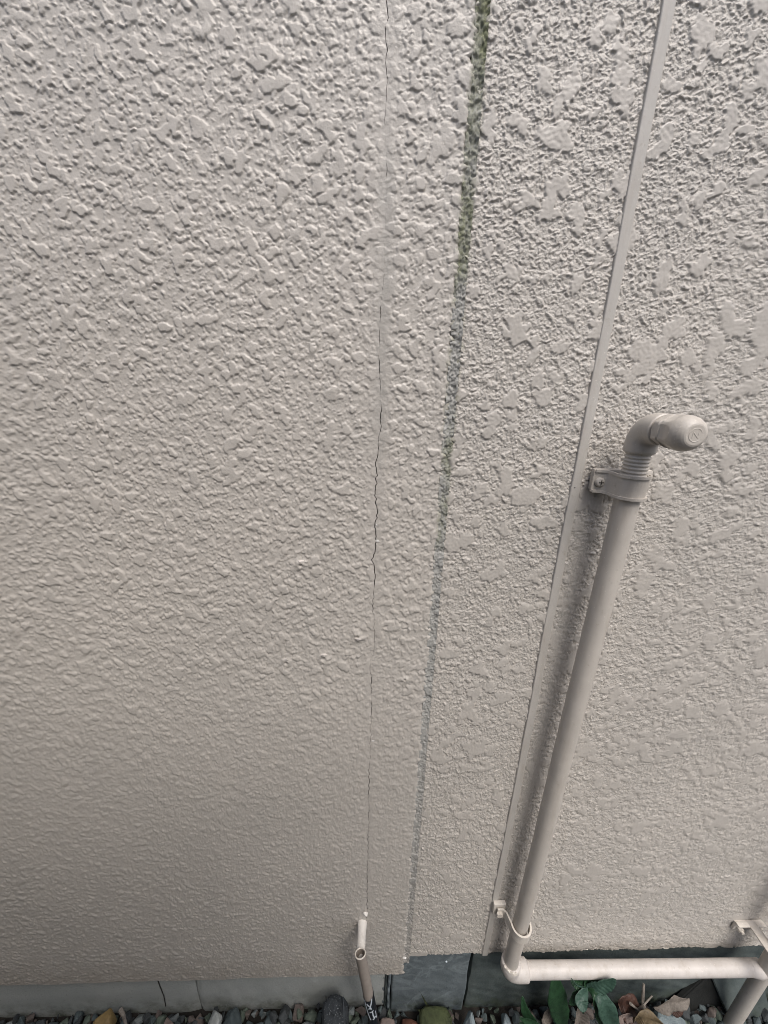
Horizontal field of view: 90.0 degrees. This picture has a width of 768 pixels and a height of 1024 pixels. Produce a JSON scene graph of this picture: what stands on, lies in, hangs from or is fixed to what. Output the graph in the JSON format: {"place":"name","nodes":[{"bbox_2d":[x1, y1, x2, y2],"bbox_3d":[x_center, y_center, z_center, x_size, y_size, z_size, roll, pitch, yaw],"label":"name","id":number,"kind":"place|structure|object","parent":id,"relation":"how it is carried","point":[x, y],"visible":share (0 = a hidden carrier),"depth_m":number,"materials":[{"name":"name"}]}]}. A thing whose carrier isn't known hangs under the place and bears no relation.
{"place":"outdoors","nodes":[
{"label":"outdoors","id":0,"kind":"place"},
{"bbox_2d":[0,998,767,1023],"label":"ground","id":1,"kind":"structure","parent":0,"point":[463,1011],"depth_m":0.95,"materials":[{"name":"grey gravel"}]},
{"bbox_2d":[93,1008,116,1023],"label":"stone","id":2,"kind":"object","parent":1,"relation":"on","point":[108,1016],"visible":1,"depth_m":0.87,"materials":[{"name":"yellow stone"}]},
{"bbox_2d":[118,1007,126,1023],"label":"twig","id":3,"kind":"object","parent":1,"relation":"on","point":[121,1011],"visible":1,"depth_m":0.88,"materials":[{"name":"brown wood"}]},
{"bbox_2d":[164,1017,173,1023],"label":"stone","id":4,"kind":"object","parent":1,"relation":"on","point":[168,1021],"visible":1,"depth_m":0.88,"materials":[{"name":"grey stone"}]},
{"bbox_2d":[208,1005,226,1023],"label":"stone","id":5,"kind":"object","parent":1,"relation":"on","point":[216,1017],"visible":1,"depth_m":0.89,"materials":[{"name":"grey stone"}]},
{"bbox_2d":[223,1007,241,1023],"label":"stone","id":6,"kind":"object","parent":1,"relation":"on","point":[234,1017],"visible":1,"depth_m":0.89,"materials":[{"name":"stone"}]},
{"bbox_2d":[319,994,348,1023],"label":"stone","id":7,"kind":"object","parent":1,"relation":"on","point":[335,1008],"visible":1,"depth_m":0.87,"materials":[{"name":"grey stone"}]},
{"bbox_2d":[355,947,379,1023],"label":"drain conduit","id":8,"kind":"object","parent":1,"relation":"on","point":[368,991],"visible":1,"depth_m":0.79,"materials":[{"name":"paint"}]},
{"bbox_2d":[0,0,767,1017],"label":"house wall","id":9,"kind":"structure","parent":1,"relation":"on","point":[352,352],"depth_m":0.52,"materials":[{"name":"paint"}]},
{"bbox_2d":[356,911,367,957],"bbox_3d":[-0.045,0.885,0.800,0.023,0.063,0.077,1,19,-2],"label":"drain outlet","id":10,"kind":"object","parent":9,"relation":"attached to","point":[362,928],"visible":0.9,"depth_m":0.81,"materials":[{"name":"white plastic"}]},
{"bbox_2d":[492,900,533,944],"bbox_3d":[0.274,0.851,0.796,0.083,0.032,0.060,1,19,-2],"label":"pipe clamp","id":11,"kind":"object","parent":9,"relation":"attached to","point":[498,908],"visible":0.91,"depth_m":0.80,"materials":[{"name":"metal"}]},
{"bbox_2d":[588,468,652,501],"bbox_3d":[0.317,-0.036,0.495,0.082,0.031,0.056,1,19,-2],"label":"pipe clamp","id":12,"kind":"object","parent":9,"relation":"attached to","point":[613,482],"visible":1,"depth_m":0.48,"materials":[{"name":"beige plastic"}]},
{"bbox_2d":[501,413,767,1023],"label":"gas pipe","id":13,"kind":"object","parent":9,"relation":"attached to","point":[646,436],"visible":1,"depth_m":0.64,"materials":[{"name":"metal"}]},
{"bbox_2d":[731,919,767,952],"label":"pipe bracket","id":14,"kind":"object","parent":9,"relation":"attached to","point":[754,926],"visible":1,"depth_m":0.86,"materials":[{"name":"metal"}]},
{"bbox_2d":[380,1017,394,1023],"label":"stone","id":15,"kind":"object","parent":1,"relation":"on","point":[385,1020],"visible":0.97,"depth_m":0.91,"materials":[{"name":"beige stone"}]},
{"bbox_2d":[402,1019,417,1023],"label":"stone","id":16,"kind":"object","parent":1,"relation":"on","point":[407,1021],"visible":1,"depth_m":0.93,"materials":[{"name":"red stone"}]},
{"bbox_2d":[382,953,470,1011],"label":"stone slab","id":17,"kind":"structure","parent":1,"relation":"on","point":[437,980],"depth_m":0.92,"materials":[{"name":"grey stone"}]},
{"bbox_2d":[418,992,453,1023],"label":"stone","id":18,"kind":"object","parent":1,"relation":"on","point":[429,1014],"visible":0.99,"depth_m":0.92,"materials":[{"name":"green stone"}]},
{"bbox_2d":[463,1010,474,1023],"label":"stone","id":19,"kind":"object","parent":1,"relation":"on","point":[469,1018],"visible":1,"depth_m":0.90,"materials":[{"name":"grey stone"}]},
{"bbox_2d":[501,1013,510,1023],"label":"stone","id":20,"kind":"object","parent":1,"relation":"on","point":[505,1018],"visible":1,"depth_m":0.92,"materials":[{"name":"grey stone"}]},
{"bbox_2d":[520,996,538,1023],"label":"grass tuft","id":21,"kind":"object","parent":1,"relation":"on","point":[528,1017],"visible":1,"depth_m":0.86,"materials":[{"name":"green plant"}]},
{"bbox_2d":[542,1008,552,1023],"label":"dead leaf","id":22,"kind":"object","parent":1,"relation":"on","point":[547,1018],"visible":0.59,"depth_m":0.91,"materials":[{"name":"beige plant"}]},
{"bbox_2d":[547,980,569,1023],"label":"broad blade plant","id":23,"kind":"object","parent":1,"relation":"on","point":[558,1005],"visible":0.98,"depth_m":0.86,"materials":[{"name":"green plant"}]},
{"bbox_2d":[574,1008,589,1023],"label":"dead leaf","id":24,"kind":"object","parent":1,"relation":"on","point":[582,1018],"visible":0.87,"depth_m":0.89,"materials":[{"name":"beige plant"}]},
{"bbox_2d":[569,978,618,1023],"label":"leafy plant","id":25,"kind":"object","parent":1,"relation":"on","point":[605,1009],"visible":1,"depth_m":0.83,"materials":[{"name":"green plant"}]},
{"bbox_2d":[463,945,767,1007],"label":"stone slab","id":26,"kind":"structure","parent":1,"relation":"on","point":[488,983],"depth_m":0.94,"materials":[{"name":"grey stone"}]},
{"bbox_2d":[619,1013,636,1023],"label":"dead leaf","id":27,"kind":"object","parent":1,"relation":"on","point":[629,1017],"visible":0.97,"depth_m":0.88,"materials":[{"name":"plant"}]},
{"bbox_2d":[618,993,641,1023],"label":"dead leaf","id":28,"kind":"object","parent":1,"relation":"on","point":[625,1007],"visible":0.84,"depth_m":0.89,"materials":[{"name":"brown plant"}]},
{"bbox_3d":[0.576,1.137,0.883,0.032,0.032,0.006,1,19,-2],"label":"twig","id":29,"kind":"object","parent":28,"relation":"attached to","visible":0},
{"bbox_2d":[635,995,652,1012],"bbox_3d":[0.602,1.139,0.887,0.040,0.038,0.008,-4,19,-15],"label":"twig","id":30,"kind":"object","parent":29,"relation":"on","point":[640,1007],"visible":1,"depth_m":0.88,"materials":[{"name":"beige wood"}]},
{"bbox_2d":[641,983,645,1008],"bbox_3d":[0.619,1.160,0.916,0.014,0.047,0.035,3,19,4],"label":"twig","id":31,"kind":"object","parent":1,"relation":"on","point":[643,994],"visible":0.74,"depth_m":0.92,"materials":[{"name":"brown wood"}]},
{"bbox_2d":[653,998,685,1023],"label":"stone","id":32,"kind":"object","parent":1,"relation":"on","point":[665,1019],"visible":0.48,"depth_m":0.90,"materials":[{"name":"grey stone"}]},
{"bbox_2d":[632,1008,662,1023],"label":"dead leaf","id":33,"kind":"object","parent":32,"relation":"on","point":[646,1016],"visible":1,"depth_m":0.87,"materials":[{"name":"beige plant"}]},
{"bbox_2d":[653,995,689,1015],"bbox_3d":[0.669,1.132,0.883,0.094,0.036,0.020,-3,19,-13],"label":"dead leaf","id":34,"kind":"object","parent":32,"relation":"on","point":[672,1004],"visible":1,"depth_m":0.88,"materials":[{"name":"beige plant"}]},
{"bbox_2d":[676,979,721,1013],"bbox_3d":[0.805,1.235,0.961,0.200,0.174,0.059,1,19,-2],"label":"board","id":35,"kind":"object","parent":1,"relation":"on","point":[701,992],"visible":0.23,"depth_m":0.95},
{"bbox_2d":[712,978,767,1022],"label":"stone slab","id":36,"kind":"structure","parent":1,"relation":"on","point":[727,989],"depth_m":0.95,"materials":[{"name":"grey stone"}]},
{"bbox_2d":[672,1011,683,1017],"bbox_3d":[0.688,1.170,0.900,0.030,0.026,0.013,5,19,9],"label":"dead leaf","id":37,"kind":"object","parent":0,"point":[677,1014],"visible":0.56,"depth_m":0.90,"materials":[{"name":"brown plant"}]}
]}

